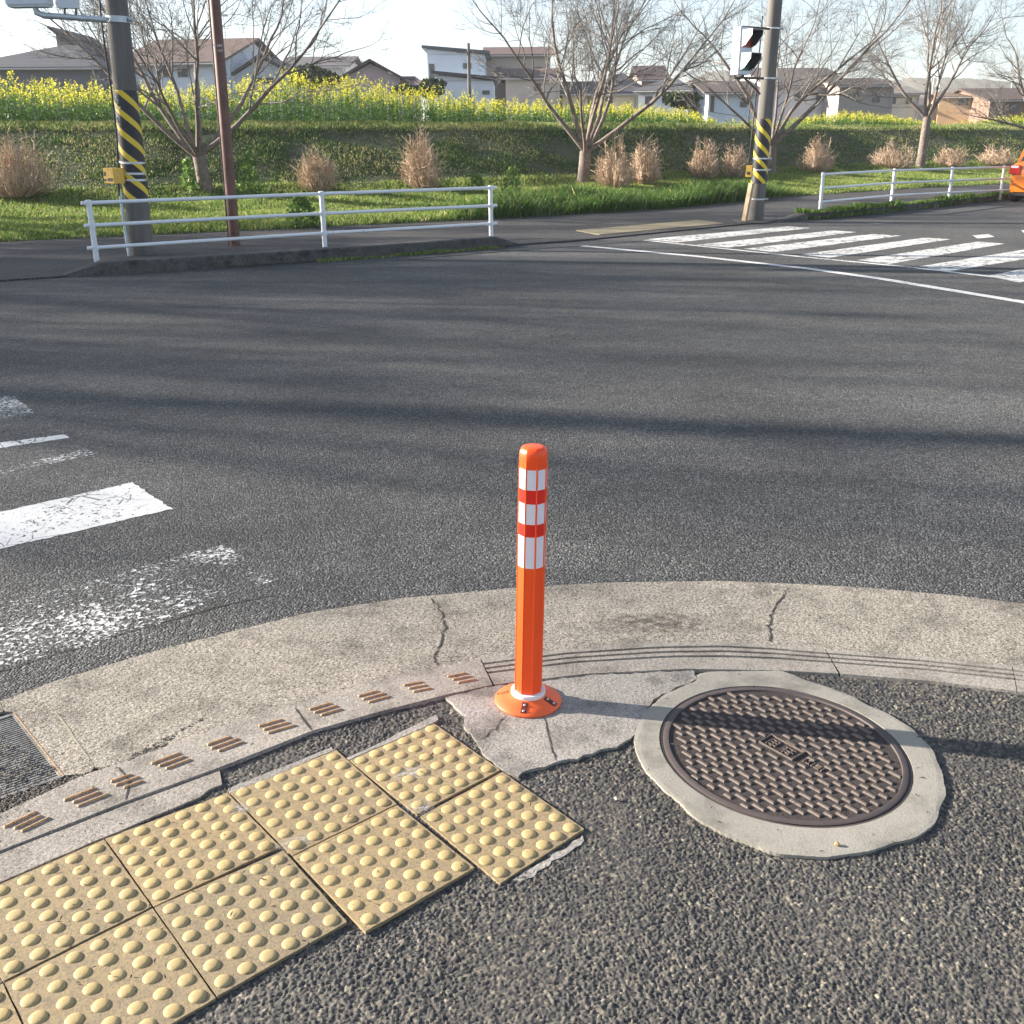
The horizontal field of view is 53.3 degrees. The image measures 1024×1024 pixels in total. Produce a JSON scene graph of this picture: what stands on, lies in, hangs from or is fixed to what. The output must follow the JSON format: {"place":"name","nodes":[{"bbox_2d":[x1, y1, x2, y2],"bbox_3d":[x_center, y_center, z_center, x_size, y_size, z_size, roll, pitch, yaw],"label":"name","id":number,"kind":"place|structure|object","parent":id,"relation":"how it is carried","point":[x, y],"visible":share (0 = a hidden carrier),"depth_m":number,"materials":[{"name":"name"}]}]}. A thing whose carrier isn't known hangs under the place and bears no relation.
{"place":"outdoors","nodes":[
{"label":"outdoors","id":0,"kind":"place"},
{"bbox_2d":[285,56,360,118],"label":"house","id":1,"kind":"structure","parent":0,"point":[341,67],"depth_m":80.00,"materials":[{"name":"tile"}]},
{"bbox_2d":[390,83,422,115],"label":"flowers","id":2,"kind":"object","parent":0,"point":[397,87],"visible":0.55,"depth_m":55.06,"materials":[{"name":"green plant"}]},
{"bbox_2d":[421,45,490,106],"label":"house","id":3,"kind":"structure","parent":0,"point":[446,59],"depth_m":71.51,"materials":[{"name":"paint"}]},
{"bbox_2d":[0,198,1023,1023],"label":"road","id":4,"kind":"structure","parent":0,"point":[312,436],"depth_m":6.10,"materials":[{"name":"asphalt"}]},
{"bbox_2d":[0,396,32,417],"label":"road marking","id":5,"kind":"object","parent":4,"relation":"on","point":[21,403],"visible":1,"depth_m":6.65,"materials":[{"name":"paint"}]},
{"bbox_2d":[0,712,63,799],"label":"drain grate","id":6,"kind":"object","parent":4,"relation":"on","point":[13,732],"visible":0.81,"depth_m":2.82,"materials":[{"name":"metal"}]},
{"bbox_2d":[0,435,68,447],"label":"road marking","id":7,"kind":"object","parent":4,"relation":"on","point":[27,441],"visible":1,"depth_m":5.88,"materials":[{"name":"paint"}]},
{"bbox_2d":[0,683,93,776],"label":"gutter apron","id":8,"kind":"object","parent":4,"relation":"on","point":[33,710],"visible":0.72,"depth_m":2.95,"materials":[{"name":"concrete"}]},
{"bbox_2d":[3,449,91,472],"bbox_3d":[-2.594,-0.243,5.408,0.158,0.001,0.752,17,26,40],"label":"road marking","id":9,"kind":"object","parent":4,"relation":"on","point":[62,456],"visible":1,"depth_m":5.52,"materials":[{"name":"paint"}]},
{"bbox_2d":[0,583,114,664],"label":"road marking","id":10,"kind":"object","parent":4,"relation":"on","point":[81,627],"visible":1,"depth_m":3.59,"materials":[{"name":"paint"}]},
{"bbox_2d":[0,482,172,548],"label":"road marking","id":11,"kind":"object","parent":4,"relation":"on","point":[143,499],"visible":1,"depth_m":4.71,"materials":[{"name":"paint"}]},
{"bbox_2d":[0,716,205,825],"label":"gutter grit","id":12,"kind":"object","parent":4,"relation":"on","point":[15,801],"visible":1,"depth_m":2.71,"materials":[{"name":"gravel"}]},
{"bbox_2d":[0,771,221,883],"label":"concrete patch","id":13,"kind":"object","parent":4,"relation":"on","point":[29,857],"visible":0.81,"depth_m":2.52,"materials":[{"name":"concrete"}]},
{"bbox_2d":[0,595,275,670],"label":"road crack","id":14,"kind":"object","parent":4,"relation":"on","point":[146,626],"visible":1,"depth_m":3.60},
{"bbox_2d":[90,556,225,636],"bbox_3d":[-1.339,0.306,3.864,0.462,0.001,0.642,-14,24,-33],"label":"road marking","id":15,"kind":"object","parent":4,"relation":"on","point":[138,613],"visible":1,"depth_m":3.79,"materials":[{"name":"paint"}]},
{"bbox_2d":[185,545,275,583],"bbox_3d":[-1.135,0.220,4.098,0.187,0.001,0.494,-16,25,-37],"label":"road marking","id":16,"kind":"object","parent":4,"relation":"on","point":[225,556],"visible":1,"depth_m":4.21,"materials":[{"name":"paint"}]},
{"bbox_2d":[0,660,492,853],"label":"kerb strip","id":17,"kind":"object","parent":4,"relation":"on","point":[80,799],"visible":1,"depth_m":2.85,"materials":[{"name":"concrete"}]},
{"bbox_2d":[228,747,332,795],"bbox_3d":[-0.618,0.708,2.758,0.310,0.030,0.024,-16,25,-36],"label":"concrete patch","id":18,"kind":"object","parent":4,"relation":"on","point":[271,773],"visible":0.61,"depth_m":2.74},
{"bbox_2d":[347,715,437,760],"bbox_3d":[-0.329,0.654,2.901,0.322,0.030,0.030,-19,27,-41],"label":"concrete patch","id":19,"kind":"object","parent":4,"relation":"on","point":[426,722],"visible":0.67,"depth_m":2.92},
{"bbox_2d":[316,245,503,262],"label":"kerb weeds","id":20,"kind":"object","parent":4,"relation":"on","point":[348,258],"visible":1,"depth_m":15.42,"materials":[{"name":"green plant"}]},
{"bbox_2d":[457,43,479,119],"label":"utility pole","id":21,"kind":"object","parent":4,"relation":"on","point":[468,70],"visible":0.42,"depth_m":60.58,"materials":[{"name":"concrete"}]},
{"bbox_2d":[6,597,1009,984],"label":"leaf litter","id":22,"kind":"object","parent":4,"relation":"on","point":[440,845],"visible":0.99,"depth_m":2.44,"materials":[{"name":"plant"}]},
{"bbox_2d":[49,581,1023,769],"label":"gutter apron","id":23,"kind":"object","parent":4,"relation":"on","point":[127,709],"visible":0.94,"depth_m":3.46,"materials":[{"name":"concrete"}]},
{"bbox_2d":[512,835,583,881],"bbox_3d":[0.094,0.830,2.413,0.234,0.025,0.030,-18,27,-40],"label":"concrete patch","id":24,"kind":"object","parent":4,"relation":"on","point":[557,855],"visible":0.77,"depth_m":2.40,"materials":[{"name":"concrete"}]},
{"bbox_2d":[446,671,697,778],"bbox_3d":[0.237,0.591,3.061,0.792,0.032,0.467,-10,22,-23],"label":"concrete patch","id":25,"kind":"object","parent":4,"relation":"on","point":[593,715],"visible":0.84,"depth_m":2.97,"materials":[{"name":"concrete"}]},
{"bbox_2d":[495,443,561,717],"bbox_3d":[0.054,0.194,2.942,0.202,0.800,0.202,3,20,7],"label":"bollard","id":26,"kind":"object","parent":25,"relation":"on","point":[527,694],"visible":1,"depth_m":2.93,"materials":[{"name":"orange"}]},
{"bbox_2d":[481,641,837,685],"bbox_3d":[0.468,0.488,3.312,1.136,0.014,0.254,-1,20,-3],"label":"kerb strip","id":27,"kind":"object","parent":4,"relation":"on","point":[709,656],"visible":0.91,"depth_m":3.31,"materials":[{"name":"concrete"}]},
{"bbox_2d":[732,217,776,223],"bbox_3d":[5.068,-6.094,21.331,0.910,0.030,1.595,2,20,6],"label":"pole footing","id":28,"kind":"object","parent":4,"relation":"on","point":[765,220],"visible":0.73,"depth_m":20.91,"materials":[{"name":"concrete"}]},
{"bbox_2d":[731,0,783,220],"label":"utility pole","id":29,"kind":"object","parent":28,"relation":"on","point":[745,59],"visible":0.96,"depth_m":20.15,"materials":[{"name":"concrete"}]},
{"bbox_2d":[634,671,945,859],"bbox_3d":[0.751,0.671,2.825,0.817,0.032,0.898,0,20,0],"label":"manhole surround","id":30,"kind":"object","parent":4,"relation":"on","point":[909,819],"visible":0.94,"depth_m":2.62,"materials":[{"name":"concrete"}]},
{"bbox_2d":[660,687,912,827],"bbox_3d":[0.747,0.669,2.829,0.665,0.035,0.691,0,20,0],"label":"manhole cover","id":31,"kind":"object","parent":30,"relation":"in","point":[792,746],"visible":0.96,"depth_m":2.79,"materials":[{"name":"metal"}]},
{"bbox_2d":[585,245,1023,302],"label":"road marking","id":32,"kind":"object","parent":4,"relation":"on","point":[960,291],"visible":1,"depth_m":12.72,"materials":[{"name":"paint"}]},
{"bbox_2d":[644,240,1023,280],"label":"road marking","id":33,"kind":"object","parent":4,"relation":"on","point":[849,261],"visible":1,"depth_m":14.00,"materials":[{"name":"paint"}]},
{"bbox_2d":[650,226,1023,281],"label":"road marking","id":34,"kind":"object","parent":4,"relation":"on","point":[975,261],"visible":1,"depth_m":16.06,"materials":[{"name":"paint"}]},
{"bbox_2d":[774,194,1023,221],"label":"kerb","id":35,"kind":"structure","parent":4,"relation":"on","point":[796,217],"depth_m":23.03,"materials":[{"name":"concrete"}]},
{"bbox_2d":[825,649,1015,693],"bbox_3d":[1.298,0.504,3.247,0.574,0.014,0.181,4,20,12],"label":"kerb strip","id":36,"kind":"object","parent":4,"relation":"on","point":[922,670],"visible":1,"depth_m":3.23,"materials":[{"name":"concrete"}]},
{"bbox_2d":[1009,150,1023,200],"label":"car","id":37,"kind":"object","parent":4,"relation":"on","point":[1016,190],"visible":1,"depth_m":26.48,"materials":[{"name":"orange paint"}]},
{"bbox_2d":[1012,666,1023,694],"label":"kerb strip","id":38,"kind":"object","parent":4,"relation":"on","point":[1018,672],"visible":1,"depth_m":3.18,"materials":[{"name":"concrete"}]},
{"bbox_2d":[0,672,1023,1023],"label":"pavement","id":39,"kind":"structure","parent":0,"point":[876,924],"depth_m":2.21,"materials":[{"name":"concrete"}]},
{"bbox_2d":[0,983,20,1023],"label":"tactile tile","id":40,"kind":"object","parent":39,"relation":"on","point":[8,1014],"visible":1,"depth_m":1.99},
{"bbox_2d":[0,839,151,983],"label":"tactile tile","id":41,"kind":"object","parent":39,"relation":"on","point":[36,904],"visible":0.99,"depth_m":2.26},
{"bbox_2d":[5,908,215,1023],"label":"tactile tile","id":42,"kind":"object","parent":39,"relation":"on","point":[48,992],"visible":1,"depth_m":2.05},
{"bbox_2d":[106,793,279,907],"bbox_3d":[-0.773,0.806,2.470,0.312,0.025,0.308,-16,25,-37],"label":"tactile tile","id":43,"kind":"object","parent":39,"relation":"on","point":[190,853],"visible":0.99,"depth_m":2.45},
{"bbox_2d":[155,850,346,998],"bbox_3d":[-0.568,0.890,2.232,0.311,0.027,0.325,-16,25,-36],"label":"tactile tile","id":44,"kind":"object","parent":39,"relation":"on","point":[252,939],"visible":0.99,"depth_m":2.21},
{"bbox_2d":[229,750,396,856],"bbox_3d":[-0.510,0.743,2.638,0.312,0.026,0.337,-16,25,-37],"label":"tactile tile","id":45,"kind":"object","parent":39,"relation":"on","point":[308,801],"visible":0.98,"depth_m":2.62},
{"bbox_2d":[293,805,473,933],"bbox_3d":[-0.303,0.829,2.395,0.304,0.027,0.323,-17,25,-38],"label":"tactile tile","id":46,"kind":"object","parent":39,"relation":"on","point":[342,868],"visible":1,"depth_m":2.38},
{"bbox_2d":[349,723,499,815],"bbox_3d":[-0.236,0.692,2.772,0.287,0.025,0.323,-17,25,-38],"label":"tactile tile","id":47,"kind":"object","parent":39,"relation":"on","point":[445,774],"visible":0.99,"depth_m":2.75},
{"bbox_2d":[421,772,583,885],"bbox_3d":[-0.027,0.777,2.533,0.283,0.025,0.336,-16,25,-37],"label":"tactile tile","id":48,"kind":"object","parent":39,"relation":"on","point":[499,803],"visible":1,"depth_m":2.52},
{"bbox_2d":[0,118,1023,241],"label":"grass bank","id":49,"kind":"structure","parent":0,"point":[564,152],"depth_m":28.68,"materials":[{"name":"plant"}]},
{"bbox_2d":[0,117,61,197],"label":"dry shrub","id":50,"kind":"object","parent":49,"relation":"on","point":[14,185],"visible":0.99,"depth_m":22.32,"materials":[{"name":"plant"}]},
{"bbox_2d":[178,156,201,192],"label":"leafy plant","id":51,"kind":"object","parent":49,"relation":"on","point":[189,172],"visible":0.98,"depth_m":23.88,"materials":[{"name":"green plant"}]},
{"bbox_2d":[1,0,400,191],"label":"cherry tree","id":52,"kind":"object","parent":49,"relation":"on","point":[197,152],"visible":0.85,"depth_m":23.27,"materials":[{"name":"brown plant"}]},
{"bbox_2d":[236,152,266,194],"bbox_3d":[-6.213,-7.941,24.128,0.745,1.089,0.725,12,23,30],"label":"leafy plant","id":53,"kind":"object","parent":49,"relation":"on","point":[248,169],"visible":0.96,"depth_m":24.05,"materials":[{"name":"green plant"}]},
{"bbox_2d":[291,143,342,191],"bbox_3d":[-4.800,-8.459,25.094,1.339,1.146,1.076,0,20,0],"label":"dry shrub","id":54,"kind":"object","parent":49,"relation":"on","point":[316,178],"visible":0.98,"depth_m":24.95,"materials":[{"name":"plant"}]},
{"bbox_2d":[393,117,448,188],"bbox_3d":[-2.315,-9.160,26.109,1.475,1.816,1.202,18,27,40],"label":"dry shrub","id":55,"kind":"object","parent":49,"relation":"on","point":[424,176],"visible":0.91,"depth_m":26.05,"materials":[{"name":"plant"}]},
{"bbox_2d":[467,173,484,193],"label":"leafy plant","id":56,"kind":"object","parent":49,"relation":"on","point":[478,183],"visible":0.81,"depth_m":26.14,"materials":[{"name":"green plant"}]},
{"bbox_2d":[0,66,1023,125],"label":"rape flowers","id":57,"kind":"object","parent":49,"relation":"on","point":[372,111],"visible":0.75,"depth_m":31.12,"materials":[{"name":"yellow plant"}]},
{"bbox_2d":[500,166,527,192],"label":"leafy plant","id":58,"kind":"object","parent":49,"relation":"on","point":[514,171],"visible":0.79,"depth_m":25.93,"materials":[{"name":"green plant"}]},
{"bbox_2d":[451,0,760,183],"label":"cherry tree","id":59,"kind":"object","parent":49,"relation":"on","point":[584,142],"visible":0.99,"depth_m":27.79,"materials":[{"name":"brown plant"}]},
{"bbox_2d":[589,131,644,188],"bbox_3d":[2.896,-9.750,28.329,1.454,1.574,1.633,0,20,0],"label":"dry shrub","id":60,"kind":"object","parent":49,"relation":"on","point":[619,180],"visible":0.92,"depth_m":28.25,"materials":[{"name":"plant"}]},
{"bbox_2d":[628,129,666,183],"bbox_3d":[3.875,-10.345,29.715,1.349,1.570,1.587,5,21,14],"label":"dry shrub","id":61,"kind":"object","parent":49,"relation":"on","point":[648,173],"visible":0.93,"depth_m":29.59,"materials":[{"name":"plant"}]},
{"bbox_2d":[685,137,725,178],"bbox_3d":[6.215,-11.345,32.768,1.352,1.396,1.514,0,20,0],"label":"dry shrub","id":62,"kind":"object","parent":49,"relation":"on","point":[699,166],"visible":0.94,"depth_m":32.61,"materials":[{"name":"plant"}]},
{"bbox_2d":[719,137,750,177],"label":"dry shrub","id":63,"kind":"object","parent":49,"relation":"on","point":[736,165],"visible":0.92,"depth_m":33.78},
{"bbox_2d":[635,0,937,173],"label":"cherry tree","id":64,"kind":"object","parent":49,"relation":"on","point":[776,139],"visible":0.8,"depth_m":34.26,"materials":[{"name":"brown plant"}]},
{"bbox_2d":[793,129,837,172],"bbox_3d":[11.182,-13.090,37.191,1.598,1.626,1.385,-13,23,-30],"label":"dry shrub","id":65,"kind":"object","parent":49,"relation":"on","point":[814,159],"visible":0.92,"depth_m":37.11,"materials":[{"name":"plant"}]},
{"bbox_2d":[864,137,921,168],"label":"dry shrub","id":66,"kind":"object","parent":49,"relation":"on","point":[894,161],"visible":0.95,"depth_m":40.25,"materials":[{"name":"plant"}]},
{"bbox_2d":[825,0,1023,167],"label":"cherry tree","id":67,"kind":"object","parent":49,"relation":"on","point":[926,114],"visible":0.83,"depth_m":40.66,"materials":[{"name":"brown plant"}]},
{"bbox_2d":[930,142,971,166],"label":"dry shrub","id":68,"kind":"object","parent":49,"relation":"on","point":[955,160],"visible":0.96,"depth_m":42.12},
{"bbox_2d":[937,0,1023,128],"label":"cherry tree","id":69,"kind":"object","parent":49,"relation":"on","point":[1000,108],"visible":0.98,"depth_m":44.74,"materials":[{"name":"brown plant"}]},
{"bbox_2d":[973,142,1019,165],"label":"dry shrub","id":70,"kind":"object","parent":49,"relation":"on","point":[1005,159],"visible":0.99,"depth_m":43.63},
{"bbox_2d":[0,184,1023,281],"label":"pavement","id":71,"kind":"structure","parent":0,"point":[37,259],"depth_m":18.68,"materials":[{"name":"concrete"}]},
{"bbox_2d":[5,0,153,255],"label":"utility pole","id":72,"kind":"object","parent":71,"relation":"on","point":[130,174],"visible":0.95,"depth_m":14.78,"materials":[{"name":"concrete"}]},
{"bbox_2d":[208,0,240,245],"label":"steel pole","id":73,"kind":"object","parent":71,"relation":"on","point":[221,93],"visible":1,"depth_m":16.08,"materials":[{"name":"metal"}]},
{"bbox_2d":[61,236,516,277],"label":"kerb","id":74,"kind":"structure","parent":71,"relation":"on","point":[152,264],"depth_m":14.27,"materials":[{"name":"concrete"}]},
{"bbox_2d":[80,185,497,261],"bbox_3d":[-3.090,-4.520,15.887,6.838,0.890,0.204,-14,24,-33],"label":"pipe fence","id":75,"kind":"object","parent":71,"relation":"on","point":[92,225],"visible":0.94,"depth_m":15.60,"materials":[{"name":"metal"}]},
{"bbox_2d":[281,196,320,228],"bbox_3d":[-4.185,-5.960,20.250,0.762,0.703,0.810,6,21,18],"label":"leafy plant","id":76,"kind":"object","parent":71,"relation":"on","point":[304,205],"visible":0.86,"depth_m":20.12,"materials":[{"name":"green plant"}]},
{"bbox_2d":[0,157,1017,241],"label":"verge grass","id":77,"kind":"structure","parent":71,"relation":"on","point":[678,191],"depth_m":24.07,"materials":[{"name":"plant"}]},
{"bbox_2d":[576,220,725,234],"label":"tactile paving","id":78,"kind":"structure","parent":71,"relation":"on","point":[638,228],"depth_m":19.59,"materials":[{"name":"concrete"}]},
{"bbox_2d":[794,191,1022,219],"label":"kerb weeds","id":79,"kind":"object","parent":71,"relation":"on","point":[871,205],"visible":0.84,"depth_m":23.41,"materials":[{"name":"green plant"}]},
{"bbox_2d":[818,165,1010,208],"bbox_3d":[11.655,-8.451,26.393,11.930,0.890,0.790,-14,24,-32],"label":"pipe fence","id":80,"kind":"object","parent":71,"relation":"on","point":[893,183],"visible":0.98,"depth_m":25.62,"materials":[{"name":"metal"}]},
{"bbox_2d":[0,0,1023,118],"label":"sky","id":81,"kind":"structure","parent":0,"point":[419,22],"materials":[{"name":"white"}]},
{"bbox_2d":[483,47,554,119],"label":"house","id":82,"kind":"structure","parent":0,"point":[505,56],"depth_m":77.15,"materials":[{"name":"paint"}]},
{"bbox_2d":[501,68,563,121],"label":"house","id":83,"kind":"structure","parent":0,"point":[516,87],"depth_m":72.26,"materials":[{"name":"paint"}]},
{"bbox_2d":[560,63,638,120],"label":"house","id":84,"kind":"structure","parent":0,"point":[625,95],"depth_m":74.33,"materials":[{"name":"paint"}]},
{"bbox_2d":[615,74,642,109],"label":"house","id":85,"kind":"structure","parent":0,"point":[620,79],"depth_m":85.25,"materials":[{"name":"tile"}]},
{"bbox_2d":[629,65,670,86],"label":"house","id":86,"kind":"structure","parent":0,"point":[654,79],"depth_m":89.57,"materials":[{"name":"tile"}]},
{"bbox_2d":[686,70,736,84],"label":"hill","id":87,"kind":"structure","parent":0,"point":[726,74],"depth_m":382.99,"materials":[{"name":"grey wood"}]},
{"bbox_2d":[734,51,839,120],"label":"house","id":88,"kind":"structure","parent":0,"point":[802,108],"depth_m":78.21,"materials":[{"name":"paint"}]},
{"bbox_2d":[891,86,924,122],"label":"house","id":89,"kind":"structure","parent":0,"point":[913,94],"depth_m":91.28,"materials":[{"name":"tile"}]},
{"bbox_2d":[917,98,930,122],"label":"house","id":90,"kind":"structure","parent":0,"point":[921,107],"depth_m":112.08,"materials":[{"name":"tile"}]},
{"bbox_2d":[892,77,1023,97],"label":"hill","id":91,"kind":"structure","parent":0,"point":[967,82],"depth_m":308.52,"materials":[{"name":"grey wood"}]},
{"label":"ground","id":92,"kind":"structure","parent":0,"visible":0},
{"bbox_2d":[0,45,113,121],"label":"house","id":93,"kind":"structure","parent":92,"relation":"on","point":[23,68],"depth_m":53.59,"materials":[{"name":"tile"}]},
{"bbox_2d":[47,26,109,56],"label":"house","id":94,"kind":"structure","parent":92,"relation":"on","point":[67,37],"depth_m":68.70,"materials":[{"name":"tile"}]},
{"bbox_2d":[108,13,279,118],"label":"house","id":95,"kind":"structure","parent":92,"relation":"on","point":[206,72],"depth_m":55.74,"materials":[{"name":"paint"}]},
{"bbox_2d":[231,53,327,120],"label":"house","id":96,"kind":"structure","parent":92,"relation":"on","point":[240,72],"depth_m":57.08,"materials":[{"name":"paint"}]},
{"bbox_2d":[287,63,342,115],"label":"evergreen tree","id":97,"kind":"object","parent":92,"relation":"on","point":[312,71],"visible":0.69,"depth_m":51.02,"materials":[{"name":"green plant"}]},
{"bbox_2d":[340,59,411,120],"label":"house","id":98,"kind":"structure","parent":92,"relation":"on","point":[377,71],"depth_m":58.99,"materials":[{"name":"tile"}]},
{"bbox_2d":[402,76,421,116],"bbox_3d":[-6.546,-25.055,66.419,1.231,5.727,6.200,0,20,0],"label":"house","id":99,"kind":"structure","parent":92,"relation":"on","point":[414,80],"depth_m":63.17,"materials":[{"name":"tile"}]},
{"bbox_2d":[416,77,446,113],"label":"evergreen tree","id":100,"kind":"object","parent":92,"relation":"on","point":[429,82],"visible":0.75,"depth_m":55.10,"materials":[{"name":"green plant"}]},
{"bbox_2d":[431,70,499,119],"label":"house","id":101,"kind":"structure","parent":92,"relation":"on","point":[457,84],"depth_m":64.70,"materials":[{"name":"paint"}]},
{"bbox_2d":[632,78,696,121],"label":"house","id":102,"kind":"structure","parent":92,"relation":"on","point":[646,93],"depth_m":67.16,"materials":[{"name":"tile"}]},
{"bbox_2d":[662,90,703,122],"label":"evergreen tree","id":103,"kind":"object","parent":92,"relation":"on","point":[669,99],"visible":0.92,"depth_m":53.59,"materials":[{"name":"green plant"}]},
{"bbox_2d":[689,81,759,122],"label":"house","id":104,"kind":"structure","parent":92,"relation":"on","point":[711,103],"depth_m":65.26,"materials":[{"name":"tile"}]},
{"bbox_2d":[816,78,900,124],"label":"house","id":105,"kind":"structure","parent":92,"relation":"on","point":[830,107],"depth_m":74.45,"materials":[{"name":"tile"}]},
{"bbox_2d":[931,6,946,93],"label":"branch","id":106,"kind":"object","parent":92,"relation":"on","point":[939,58],"visible":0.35,"depth_m":137.51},
{"bbox_2d":[930,92,972,125],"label":"house","id":107,"kind":"structure","parent":92,"relation":"on","point":[940,114],"depth_m":89.83,"materials":[{"name":"tile"}]},
{"bbox_2d":[930,73,1023,124],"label":"house","id":108,"kind":"structure","parent":92,"relation":"on","point":[1014,95],"depth_m":86.75,"materials":[{"name":"tile"}]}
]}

